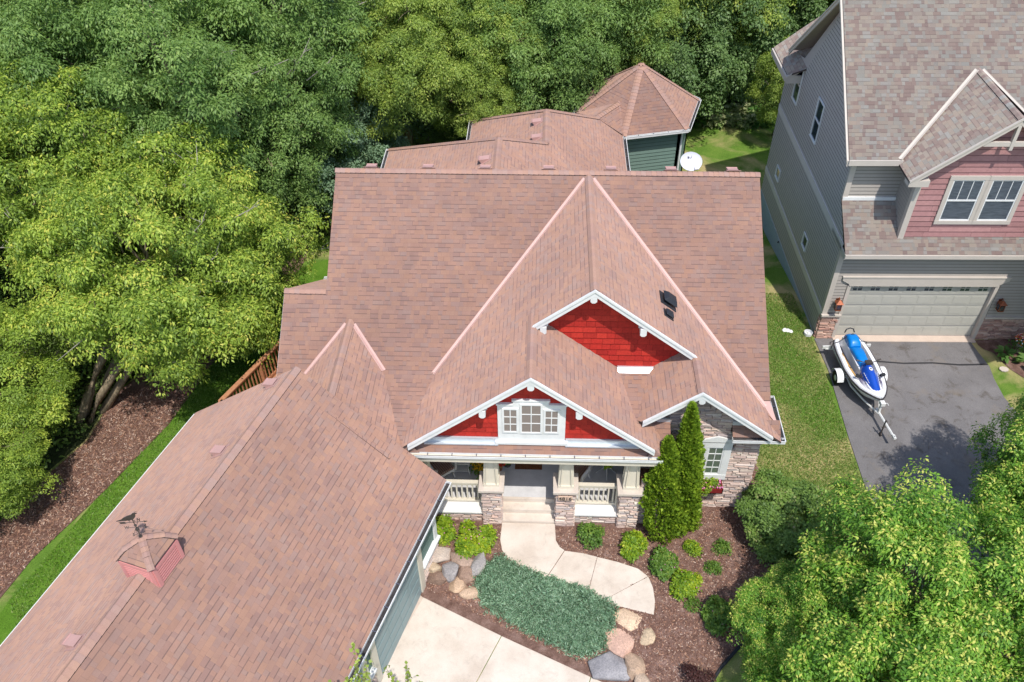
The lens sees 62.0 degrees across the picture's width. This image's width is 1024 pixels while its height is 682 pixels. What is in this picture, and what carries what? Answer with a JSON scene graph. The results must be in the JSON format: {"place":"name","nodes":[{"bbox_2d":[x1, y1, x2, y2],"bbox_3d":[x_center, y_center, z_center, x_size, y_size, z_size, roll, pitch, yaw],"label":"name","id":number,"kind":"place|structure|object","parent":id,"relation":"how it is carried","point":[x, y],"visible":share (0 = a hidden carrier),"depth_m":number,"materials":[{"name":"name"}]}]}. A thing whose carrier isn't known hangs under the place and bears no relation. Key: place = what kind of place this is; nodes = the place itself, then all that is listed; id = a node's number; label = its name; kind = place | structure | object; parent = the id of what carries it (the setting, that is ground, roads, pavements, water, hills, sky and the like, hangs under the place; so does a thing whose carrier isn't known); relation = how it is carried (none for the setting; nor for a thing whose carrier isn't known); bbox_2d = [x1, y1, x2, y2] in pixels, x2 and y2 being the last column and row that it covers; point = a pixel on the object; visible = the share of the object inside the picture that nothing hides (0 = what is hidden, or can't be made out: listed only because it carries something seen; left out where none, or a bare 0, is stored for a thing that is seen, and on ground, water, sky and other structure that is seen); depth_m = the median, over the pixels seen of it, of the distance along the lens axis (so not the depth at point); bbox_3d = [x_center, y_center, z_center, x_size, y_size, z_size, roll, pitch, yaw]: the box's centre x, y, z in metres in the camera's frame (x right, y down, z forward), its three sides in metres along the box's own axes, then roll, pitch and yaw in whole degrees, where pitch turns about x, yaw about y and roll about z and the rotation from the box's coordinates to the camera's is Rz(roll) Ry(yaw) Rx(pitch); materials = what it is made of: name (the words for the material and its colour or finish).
{"place":"outdoors","nodes":[
{"label":"outdoors","id":0,"kind":"place"},
{"bbox_2d":[0,259,328,644],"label":"side lawn","id":1,"kind":"structure","parent":0,"point":[8,621],"depth_m":27.37,"materials":[{"name":"plant"}]},
{"bbox_2d":[218,339,279,401],"bbox_3d":[-7.495,1.820,27.995,2.600,3.170,4.772,1,42,2],"label":"railing","id":2,"kind":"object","parent":1,"relation":"on","point":[241,380],"depth_m":26.97,"materials":[{"name":"brown wood"}]},
{"bbox_2d":[0,209,331,597],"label":"mulch path","id":3,"kind":"structure","parent":0,"point":[132,385],"depth_m":27.92,"materials":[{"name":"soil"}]},
{"bbox_2d":[108,220,316,359],"bbox_3d":[-10.352,-1.171,29.164,5.468,6.159,6.064,23,47,24],"label":"boxelder tree","id":4,"kind":"object","parent":3,"relation":"on","point":[289,275],"visible":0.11,"depth_m":27.89,"materials":[{"name":"green plant"}]},
{"bbox_2d":[0,3,797,518],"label":"forest floor","id":5,"kind":"structure","parent":0,"point":[54,453],"depth_m":30.67,"materials":[{"name":"soil"}]},
{"bbox_2d":[0,405,61,520],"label":"understory tree","id":6,"kind":"object","parent":5,"relation":"on","point":[12,481],"visible":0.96,"depth_m":24.93,"materials":[{"name":"green plant"}]},
{"bbox_2d":[0,297,102,469],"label":"understory tree","id":7,"kind":"object","parent":5,"relation":"on","point":[17,409],"visible":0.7,"depth_m":26.28,"materials":[{"name":"green plant"}]},
{"bbox_2d":[0,0,140,167],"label":"ash tree","id":8,"kind":"object","parent":5,"relation":"on","point":[61,59],"visible":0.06,"depth_m":31.52,"materials":[{"name":"green plant"}]},
{"bbox_2d":[0,0,189,193],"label":"ash tree","id":9,"kind":"object","parent":5,"relation":"on","point":[37,67],"visible":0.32,"depth_m":28.89,"materials":[{"name":"green plant"}]},
{"bbox_2d":[0,56,203,295],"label":"boxelder tree","id":10,"kind":"object","parent":5,"relation":"on","point":[37,173],"visible":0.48,"depth_m":27.58,"materials":[{"name":"green plant"}]},
{"bbox_2d":[0,186,311,486],"bbox_3d":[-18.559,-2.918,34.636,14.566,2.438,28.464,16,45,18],"label":"tree","id":11,"kind":"object","parent":5,"relation":"on","point":[65,430],"visible":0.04,"depth_m":30.66,"materials":[{"name":"green plant"}]},
{"bbox_2d":[0,113,331,424],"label":"boxelder tree","id":12,"kind":"object","parent":5,"relation":"on","point":[87,308],"visible":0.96,"depth_m":25.67,"materials":[{"name":"green plant"}]},
{"bbox_2d":[48,0,301,213],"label":"ash tree","id":13,"kind":"object","parent":5,"relation":"on","point":[176,47],"visible":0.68,"depth_m":28.70,"materials":[{"name":"green plant"}]},
{"bbox_2d":[110,0,305,116],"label":"tree","id":14,"kind":"object","parent":5,"relation":"on","point":[260,3],"visible":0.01,"depth_m":35.88,"materials":[{"name":"green plant"}]},
{"bbox_2d":[167,1,364,227],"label":"ash tree","id":15,"kind":"object","parent":5,"relation":"on","point":[317,123],"visible":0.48,"depth_m":31.68,"materials":[{"name":"green plant"}]},
{"bbox_2d":[158,0,386,124],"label":"ash tree","id":16,"kind":"object","parent":5,"relation":"on","point":[336,13],"visible":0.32,"depth_m":32.61,"materials":[{"name":"green plant"}]},
{"bbox_2d":[219,148,326,252],"bbox_3d":[-10.523,-6.249,35.932,5.258,5.464,5.601,-13,44,-13],"label":"leaf tree","id":17,"kind":"object","parent":5,"relation":"on","point":[294,219],"visible":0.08,"depth_m":35.07,"materials":[{"name":"green plant"}]},
{"bbox_2d":[262,0,390,143],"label":"leaf tree","id":18,"kind":"object","parent":5,"relation":"on","point":[331,1],"visible":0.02,"depth_m":36.01,"materials":[{"name":"green plant"}]},
{"bbox_2d":[362,59,775,167],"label":"undergrowth","id":19,"kind":"object","parent":5,"relation":"on","point":[422,127],"visible":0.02,"depth_m":45.59,"materials":[{"name":"green plant"}]},
{"bbox_2d":[685,6,773,106],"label":"leaf tree","id":20,"kind":"object","parent":5,"relation":"on","point":[741,96],"visible":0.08,"depth_m":44.76,"materials":[{"name":"green plant"}]},
{"bbox_2d":[672,0,809,94],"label":"tree","id":21,"kind":"object","parent":5,"relation":"on","point":[741,28],"visible":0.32,"depth_m":40.30,"materials":[{"name":"green plant"}]},
{"bbox_2d":[732,0,834,84],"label":"leaf tree","id":22,"kind":"object","parent":5,"relation":"on","point":[805,16],"visible":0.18,"depth_m":42.26,"materials":[{"name":"green plant"}]},
{"bbox_2d":[382,597,600,681],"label":"driveway","id":23,"kind":"structure","parent":0,"point":[437,643],"depth_m":22.28,"materials":[{"name":"concrete"}]},
{"bbox_2d":[0,102,1023,681],"bbox_3d":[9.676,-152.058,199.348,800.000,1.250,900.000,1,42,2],"label":"lawn","id":24,"kind":"structure","parent":0,"point":[716,148],"depth_m":29.64,"materials":[{"name":"plant"}]},
{"bbox_2d":[258,91,388,225],"bbox_3d":[-8.023,-7.362,36.142,5.083,6.245,5.603,-34,52,-31],"label":"leaf tree","id":25,"kind":"object","parent":24,"relation":"on","point":[376,151],"visible":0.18,"depth_m":34.92,"materials":[{"name":"green plant"}]},
{"bbox_2d":[292,50,418,171],"bbox_3d":[-7.249,-9.658,38.356,5.382,7.008,5.933,-29,49,-27],"label":"leaf tree","id":26,"kind":"object","parent":24,"relation":"on","point":[371,108],"visible":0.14,"depth_m":36.57,"materials":[{"name":"green plant"}]},
{"bbox_2d":[328,642,422,681],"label":"aspen tree","id":27,"kind":"object","parent":24,"relation":"on","point":[366,675],"visible":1,"depth_m":17.05,"materials":[{"name":"green plant"}]},
{"bbox_2d":[0,62,785,681],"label":"house","id":28,"kind":"structure","parent":24,"relation":"on","point":[556,294],"depth_m":22.62,"materials":[{"name":"brown"}]},
{"bbox_2d":[116,511,146,537],"bbox_3d":[-7.464,3.614,16.783,0.482,0.810,0.359,-31,50,-29],"label":"weather vane","id":29,"kind":"object","parent":28,"relation":"on","point":[130,517],"visible":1,"depth_m":16.73,"materials":[{"name":"metal"}]},
{"bbox_2d":[369,547,425,681],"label":"garage door","id":30,"kind":"structure","parent":28,"relation":"in","point":[400,612],"depth_m":22.13,"materials":[{"name":"metal"}]},
{"bbox_2d":[430,462,456,476],"bbox_3d":[-2.158,3.573,25.312,0.839,1.201,0.844,-26,48,-25],"label":"wicker chair","id":31,"kind":"object","parent":28,"relation":"on","point":[444,468],"visible":0.26,"depth_m":25.26,"materials":[{"name":"wicker"}]},
{"bbox_2d":[452,462,469,474],"bbox_3d":[-1.505,3.698,25.658,0.530,0.535,0.480,1,42,2],"label":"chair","id":32,"kind":"object","parent":28,"relation":"on","point":[463,466],"visible":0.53,"depth_m":25.60,"materials":[{"name":"white wicker"}]},
{"bbox_2d":[468,462,483,478],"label":"potted flowers","id":33,"kind":"object","parent":28,"relation":"on","point":[477,467],"visible":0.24,"depth_m":25.34,"materials":[{"name":"yellow plant"}]},
{"bbox_2d":[515,463,541,469],"bbox_3d":[0.509,3.686,26.017,0.820,0.016,0.600,1,42,2],"label":"door mat","id":34,"kind":"object","parent":28,"relation":"on","point":[530,466],"depth_m":25.86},
{"bbox_2d":[495,398,567,445],"bbox_3d":[0.506,2.107,22.051,1.920,1.650,0.130,1,42,2],"label":"window","id":35,"kind":"structure","parent":28,"relation":"in","point":[520,421],"depth_m":22.05,"materials":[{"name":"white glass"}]},
{"bbox_2d":[574,465,592,489],"bbox_3d":[1.966,3.674,25.132,0.839,1.201,0.844,24,48,25],"label":"wicker chair","id":36,"kind":"object","parent":28,"relation":"on","point":[583,471],"visible":0.27,"depth_m":25.07,"materials":[{"name":"wicker"}]},
{"bbox_2d":[680,152,701,170],"bbox_3d":[6.760,-6.122,32.716,0.797,2.179,0.825,15,44,16],"label":"satellite dish","id":37,"kind":"object","parent":28,"relation":"attached to","point":[690,161],"visible":0.99,"depth_m":32.29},
{"bbox_2d":[702,477,722,496],"bbox_3d":[5.559,4.117,24.252,0.868,0.561,0.570,1,42,2],"label":"window box","id":38,"kind":"object","parent":28,"relation":"attached to","point":[712,485],"visible":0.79,"depth_m":24.16,"materials":[{"name":"wood"}]},
{"bbox_2d":[703,436,733,479],"bbox_3d":[5.618,3.258,23.682,0.900,1.800,0.055,1,42,2],"label":"window","id":39,"kind":"structure","parent":28,"relation":"in","point":[717,454],"depth_m":23.63,"materials":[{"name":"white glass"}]},
{"bbox_2d":[300,0,491,144],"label":"lime tree","id":40,"kind":"object","parent":24,"relation":"on","point":[398,88],"visible":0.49,"depth_m":34.85,"materials":[{"name":"green plant"}]},
{"bbox_2d":[375,126,428,165],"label":"wood shrub","id":41,"kind":"object","parent":24,"relation":"on","point":[415,137],"visible":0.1,"depth_m":40.86,"materials":[{"name":"green plant"}]},
{"bbox_2d":[415,124,456,144],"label":"wood shrub","id":42,"kind":"object","parent":24,"relation":"on","point":[437,136],"visible":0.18,"depth_m":40.74,"materials":[{"name":"green plant"}]},
{"bbox_2d":[365,0,549,139],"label":"lime tree","id":43,"kind":"object","parent":24,"relation":"on","point":[469,70],"visible":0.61,"depth_m":35.14,"materials":[{"name":"green plant"}]},
{"bbox_2d":[412,30,536,138],"bbox_3d":[-1.721,-10.038,38.510,6.057,7.270,5.501,24,48,25],"label":"lime tree","id":44,"kind":"object","parent":24,"relation":"on","point":[480,110],"visible":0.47,"depth_m":36.30,"materials":[{"name":"green plant"}]},
{"bbox_2d":[441,0,577,103],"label":"ash tree","id":45,"kind":"object","parent":24,"relation":"on","point":[522,40],"visible":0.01,"depth_m":38.51,"materials":[{"name":"green plant"}]},
{"bbox_2d":[453,0,629,116],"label":"ash tree","id":46,"kind":"object","parent":24,"relation":"on","point":[539,92],"visible":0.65,"depth_m":35.69,"materials":[{"name":"green plant"}]},
{"bbox_2d":[519,0,683,105],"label":"ash tree","id":47,"kind":"object","parent":24,"relation":"on","point":[610,10],"visible":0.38,"depth_m":36.69,"materials":[{"name":"green plant"}]},
{"bbox_2d":[421,464,813,681],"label":"front bed","id":48,"kind":"object","parent":24,"relation":"on","point":[456,607],"visible":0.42,"depth_m":23.24,"materials":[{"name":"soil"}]},
{"bbox_2d":[427,571,446,584],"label":"boulder","id":49,"kind":"object","parent":48,"relation":"on","point":[437,578],"visible":0.95,"depth_m":23.76,"materials":[{"name":"stone"}]},
{"bbox_2d":[432,547,450,563],"bbox_3d":[-2.038,6.096,24.196,0.641,0.474,0.491,-5,45,-8],"label":"boulder","id":50,"kind":"object","parent":48,"relation":"on","point":[441,554],"visible":0.69,"depth_m":24.02,"materials":[{"name":"stone"}]},
{"bbox_2d":[435,513,457,546],"bbox_3d":[-2.055,5.452,24.483,0.956,0.817,0.894,-9,43,-8],"label":"spirea shrub","id":51,"kind":"object","parent":48,"relation":"on","point":[446,530],"visible":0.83,"depth_m":24.31,"materials":[{"name":"green plant"}]},
{"bbox_2d":[442,561,458,582],"bbox_3d":[-1.725,6.487,23.907,0.511,0.476,0.570,-12,41,-9],"label":"boulder","id":52,"kind":"object","parent":48,"relation":"on","point":[450,570],"visible":0.97,"depth_m":23.73,"materials":[{"name":"stone"}]},
{"bbox_2d":[449,576,466,592],"bbox_3d":[-1.516,6.828,23.728,0.591,0.385,0.484,21,50,23],"label":"boulder","id":53,"kind":"object","parent":48,"relation":"on","point":[457,585],"visible":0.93,"depth_m":23.57,"materials":[{"name":"stone"}]},
{"bbox_2d":[450,552,472,567],"bbox_3d":[-1.415,6.215,24.057,0.868,0.416,0.451,18,49,22],"label":"boulder","id":54,"kind":"object","parent":48,"relation":"on","point":[455,558],"visible":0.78,"depth_m":23.89,"materials":[{"name":"stone"}]},
{"bbox_2d":[458,566,475,584],"bbox_3d":[-1.255,6.539,23.884,0.589,0.483,0.588,-17,47,-21],"label":"boulder","id":55,"kind":"object","parent":48,"relation":"on","point":[464,574],"visible":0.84,"depth_m":23.66,"materials":[{"name":"stone"}]},
{"bbox_2d":[459,586,478,599],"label":"boulder","id":56,"kind":"object","parent":48,"relation":"on","point":[468,592],"visible":0.98,"depth_m":23.45,"materials":[{"name":"stone"}]},
{"bbox_2d":[453,518,497,559],"bbox_3d":[-1.024,5.691,24.282,1.295,0.858,1.254,1,42,2],"label":"spirea shrub","id":57,"kind":"object","parent":48,"relation":"on","point":[469,544],"visible":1,"depth_m":24.05,"materials":[{"name":"green plant"}]},
{"bbox_2d":[470,552,485,575],"bbox_3d":[-0.946,6.311,23.947,0.482,0.480,0.697,-5,43,0],"label":"boulder","id":58,"kind":"object","parent":48,"relation":"on","point":[478,563],"visible":0.9,"depth_m":23.75,"materials":[{"name":"stone"}]},
{"bbox_2d":[469,552,619,659],"bbox_3d":[0.791,7.066,23.024,4.429,0.969,2.026,19,46,20],"label":"juniper","id":59,"kind":"object","parent":48,"relation":"on","point":[504,588],"visible":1,"depth_m":22.82,"materials":[{"name":"green plant"}]},
{"bbox_2d":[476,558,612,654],"bbox_3d":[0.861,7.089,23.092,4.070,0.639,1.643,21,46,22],"label":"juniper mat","id":60,"kind":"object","parent":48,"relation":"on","point":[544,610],"visible":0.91,"depth_m":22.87,"materials":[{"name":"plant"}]},
{"bbox_2d":[576,522,604,549],"bbox_3d":[2.248,5.549,24.338,0.849,0.826,0.947,1,42,2],"label":"rose shrub","id":61,"kind":"object","parent":48,"relation":"on","point":[586,530],"visible":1,"depth_m":24.16,"materials":[{"name":"green plant"}]},
{"bbox_2d":[588,651,629,680],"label":"boulder","id":62,"kind":"object","parent":48,"relation":"on","point":[609,665],"visible":0.9,"depth_m":21.77,"materials":[{"name":"stone"}]},
{"bbox_2d":[603,628,633,657],"bbox_3d":[2.861,7.877,22.304,0.994,0.300,0.904,-9,45,-13],"label":"boulder","id":63,"kind":"object","parent":48,"relation":"on","point":[620,643],"visible":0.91,"depth_m":22.15,"materials":[{"name":"stone"}]},
{"bbox_2d":[613,608,641,630],"bbox_3d":[3.148,7.408,22.679,1.011,0.306,0.714,-20,45,-19],"label":"boulder","id":64,"kind":"object","parent":48,"relation":"on","point":[627,619],"visible":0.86,"depth_m":22.55,"materials":[{"name":"stone"}]},
{"bbox_2d":[617,529,648,563],"bbox_3d":[3.350,5.795,24.119,0.921,0.931,1.001,29,50,29],"label":"shrub","id":65,"kind":"object","parent":48,"relation":"on","point":[634,544],"visible":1,"depth_m":23.88,"materials":[{"name":"green plant"}]},
{"bbox_2d":[624,652,645,680],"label":"boulder","id":66,"kind":"object","parent":48,"relation":"on","point":[635,664],"visible":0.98,"depth_m":21.74,"materials":[{"name":"stone"}]},
{"bbox_2d":[634,673,649,681],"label":"boulder","id":67,"kind":"object","parent":48,"relation":"on","point":[641,677],"visible":1,"depth_m":21.54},
{"bbox_2d":[640,628,655,645],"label":"boulder","id":68,"kind":"object","parent":48,"relation":"on","point":[648,636],"visible":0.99,"depth_m":22.17,"materials":[{"name":"stone"}]},
{"bbox_2d":[648,544,678,581],"bbox_3d":[4.221,6.159,23.613,0.908,0.832,1.042,24,48,25],"label":"rose shrub","id":69,"kind":"object","parent":48,"relation":"on","point":[664,561],"visible":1,"depth_m":23.39,"materials":[{"name":"green plant"}]},
{"bbox_2d":[638,434,690,545],"bbox_3d":[4.284,4.045,23.322,1.457,4.098,1.445,-25,47,-24],"label":"arborvitae","id":70,"kind":"object","parent":48,"relation":"on","point":[669,457],"visible":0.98,"depth_m":23.18,"materials":[{"name":"green plant"}]},
{"bbox_2d":[662,401,705,534],"bbox_3d":[4.787,3.508,23.083,1.230,5.200,1.253,-12,43,-12],"label":"arborvitae","id":71,"kind":"object","parent":48,"relation":"on","point":[689,434],"visible":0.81,"depth_m":22.49,"materials":[{"name":"green plant"}]},
{"bbox_2d":[669,567,703,601],"bbox_3d":[4.739,6.608,23.103,0.971,0.758,1.050,1,42,2],"label":"rose shrub","id":72,"kind":"object","parent":48,"relation":"on","point":[685,583],"visible":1,"depth_m":22.93,"materials":[{"name":"green plant"}]},
{"bbox_2d":[682,538,702,558],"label":"spirea shrub","id":73,"kind":"object","parent":48,"relation":"on","point":[694,547],"visible":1,"depth_m":23.97,"materials":[{"name":"green plant"}]},
{"bbox_2d":[683,596,702,613],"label":"spirea shrub","id":74,"kind":"object","parent":48,"relation":"on","point":[695,600],"visible":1,"depth_m":22.74,"materials":[{"name":"green plant"}]},
{"bbox_2d":[681,661,715,681],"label":"barberry shrub","id":75,"kind":"object","parent":48,"relation":"on","point":[694,673],"visible":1,"depth_m":21.08,"materials":[{"name":"red plant"}]},
{"bbox_2d":[703,560,723,575],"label":"spirea shrub","id":76,"kind":"object","parent":48,"relation":"on","point":[714,564],"visible":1,"depth_m":23.56,"materials":[{"name":"green plant"}]},
{"bbox_2d":[700,594,733,636],"bbox_3d":[5.433,7.231,22.404,1.136,0.894,0.950,-34,52,-31],"label":"rose shrub","id":77,"kind":"object","parent":48,"relation":"on","point":[716,609],"visible":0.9,"depth_m":22.19,"materials":[{"name":"green plant"}]},
{"bbox_2d":[711,537,732,556],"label":"spirea shrub","id":78,"kind":"object","parent":48,"relation":"on","point":[722,545],"visible":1,"depth_m":24.00,"materials":[{"name":"green plant"}]},
{"bbox_2d":[733,467,841,566],"bbox_3d":[7.748,4.939,23.866,3.069,2.264,2.905,1,42,2],"label":"lilac bush","id":79,"kind":"object","parent":48,"relation":"on","point":[772,507],"visible":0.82,"depth_m":23.33,"materials":[{"name":"green plant"}]},
{"bbox_2d":[560,0,688,65],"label":"lime tree","id":80,"kind":"object","parent":24,"relation":"on","point":[673,9],"visible":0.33,"depth_m":37.64,"materials":[{"name":"green plant"}]},
{"bbox_2d":[595,9,703,93],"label":"leaf tree","id":81,"kind":"object","parent":24,"relation":"on","point":[689,60],"visible":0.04,"depth_m":40.68,"materials":[{"name":"green plant"}]},
{"bbox_2d":[630,0,754,118],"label":"leaf tree","id":82,"kind":"object","parent":24,"relation":"on","point":[712,50],"visible":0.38,"depth_m":40.05,"materials":[{"name":"green plant"}]},
{"bbox_2d":[712,623,765,681],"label":"bed edging","id":83,"kind":"object","parent":24,"relation":"on","point":[727,659],"visible":0.34,"depth_m":21.67,"materials":[{"name":"black plastic"}]},
{"bbox_2d":[678,0,803,110],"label":"leaf tree","id":84,"kind":"object","parent":24,"relation":"on","point":[757,40],"visible":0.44,"depth_m":40.48,"materials":[{"name":"green plant"}]},
{"bbox_2d":[733,114,752,129],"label":"hosta","id":85,"kind":"object","parent":24,"relation":"on","point":[743,125],"visible":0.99,"depth_m":44.62,"materials":[{"name":"green plant"}]},
{"bbox_2d":[744,35,789,135],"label":"leaf tree","id":86,"kind":"object","parent":24,"relation":"on","point":[773,90],"visible":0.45,"depth_m":41.03,"materials":[{"name":"green plant"}]},
{"bbox_2d":[726,550,912,681],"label":"maple tree","id":87,"kind":"object","parent":24,"relation":"on","point":[779,616],"visible":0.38,"depth_m":19.94,"materials":[{"name":"green plant"}]},
{"bbox_2d":[756,291,901,580],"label":"grass","id":88,"kind":"structure","parent":24,"relation":"on","point":[803,365],"depth_m":28.16,"materials":[{"name":"green plant"}]},
{"bbox_2d":[756,456,1023,681],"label":"maple tree","id":89,"kind":"object","parent":24,"relation":"on","point":[956,607],"visible":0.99,"depth_m":17.67,"materials":[{"name":"green plant"}]},
{"bbox_2d":[761,0,1023,342],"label":"neighbour house","id":90,"kind":"structure","parent":24,"relation":"on","point":[897,146],"depth_m":27.73,"materials":[{"name":"grey"}]},
{"bbox_2d":[791,71,804,105],"bbox_3d":[11.033,-9.951,32.861,0.055,1.513,0.750,0,42,1],"label":"window","id":91,"kind":"structure","parent":90,"relation":"in","point":[796,89],"depth_m":33.08,"materials":[{"name":"white glass"}]},
{"bbox_2d":[809,96,824,144],"bbox_3d":[10.968,-7.922,30.624,0.055,1.513,0.750,0,42,1],"label":"window","id":92,"kind":"structure","parent":90,"relation":"in","point":[820,106],"depth_m":30.63,"materials":[{"name":"white glass"}]},
{"bbox_2d":[836,286,992,335],"bbox_3d":[14.057,-1.095,29.960,4.880,2.370,0.061,0,42,1],"label":"garage door","id":93,"kind":"structure","parent":90,"relation":"in","point":[870,310],"depth_m":29.96,"materials":[{"name":"beige metal"}]},
{"bbox_2d":[933,175,991,223],"bbox_3d":[14.168,-4.430,26.830,1.220,1.773,0.055,0,42,1],"label":"window","id":94,"kind":"structure","parent":90,"relation":"in","point":[963,194],"depth_m":26.81,"materials":[{"name":"glass"}]},
{"bbox_2d":[971,176,1023,224],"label":"window","id":95,"kind":"structure","parent":90,"relation":"in","point":[1001,198],"depth_m":26.80,"materials":[{"name":"glass"}]},
{"bbox_2d":[967,388,1023,592],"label":"maple tree","id":96,"kind":"object","parent":24,"relation":"on","point":[1003,473],"visible":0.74,"depth_m":20.83,"materials":[{"name":"green plant"}]},
{"bbox_2d":[975,339,1023,376],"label":"neighbour bed","id":97,"kind":"object","parent":24,"relation":"on","point":[1016,367],"visible":0.65,"depth_m":30.20,"materials":[{"name":"soil"}]},
{"bbox_2d":[994,345,1017,363],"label":"hosta","id":98,"kind":"object","parent":97,"relation":"on","point":[1009,352],"visible":1,"depth_m":29.64,"materials":[{"name":"green plant"}]},
{"bbox_2d":[1008,333,1023,352],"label":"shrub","id":99,"kind":"object","parent":97,"relation":"on","point":[1019,345],"visible":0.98,"depth_m":29.81,"materials":[{"name":"green plant"}]},
{"bbox_2d":[500,523,654,614],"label":"front walk","id":100,"kind":"structure","parent":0,"point":[531,545],"depth_m":23.76,"materials":[{"name":"concrete"}]},
{"bbox_2d":[814,338,1023,681],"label":"asphalt driveway","id":101,"kind":"structure","parent":0,"point":[933,412],"depth_m":27.89,"materials":[{"name":"asphalt"}]},
{"bbox_2d":[822,344,896,439],"bbox_3d":[11.786,1.574,28.205,1.700,0.863,4.430,-2,42,-2],"label":"trailer","id":102,"kind":"object","parent":101,"relation":"on","point":[838,376],"visible":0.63,"depth_m":28.55,"materials":[{"name":"white metal"}]},
{"bbox_2d":[831,327,887,400],"bbox_3d":[11.751,0.866,28.450,1.260,0.942,3.196,-2,42,-2],"label":"jet ski","id":103,"kind":"object","parent":102,"relation":"on","point":[868,379],"visible":1,"depth_m":28.43,"materials":[{"name":"white plastic"}]},
{"bbox_2d":[877,361,987,365],"bbox_3d":[14.300,0.776,29.678,4.500,0.001,0.141,1,42,2],"label":"driveway seam","id":104,"kind":"object","parent":101,"relation":"on","point":[929,363],"visible":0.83,"depth_m":29.67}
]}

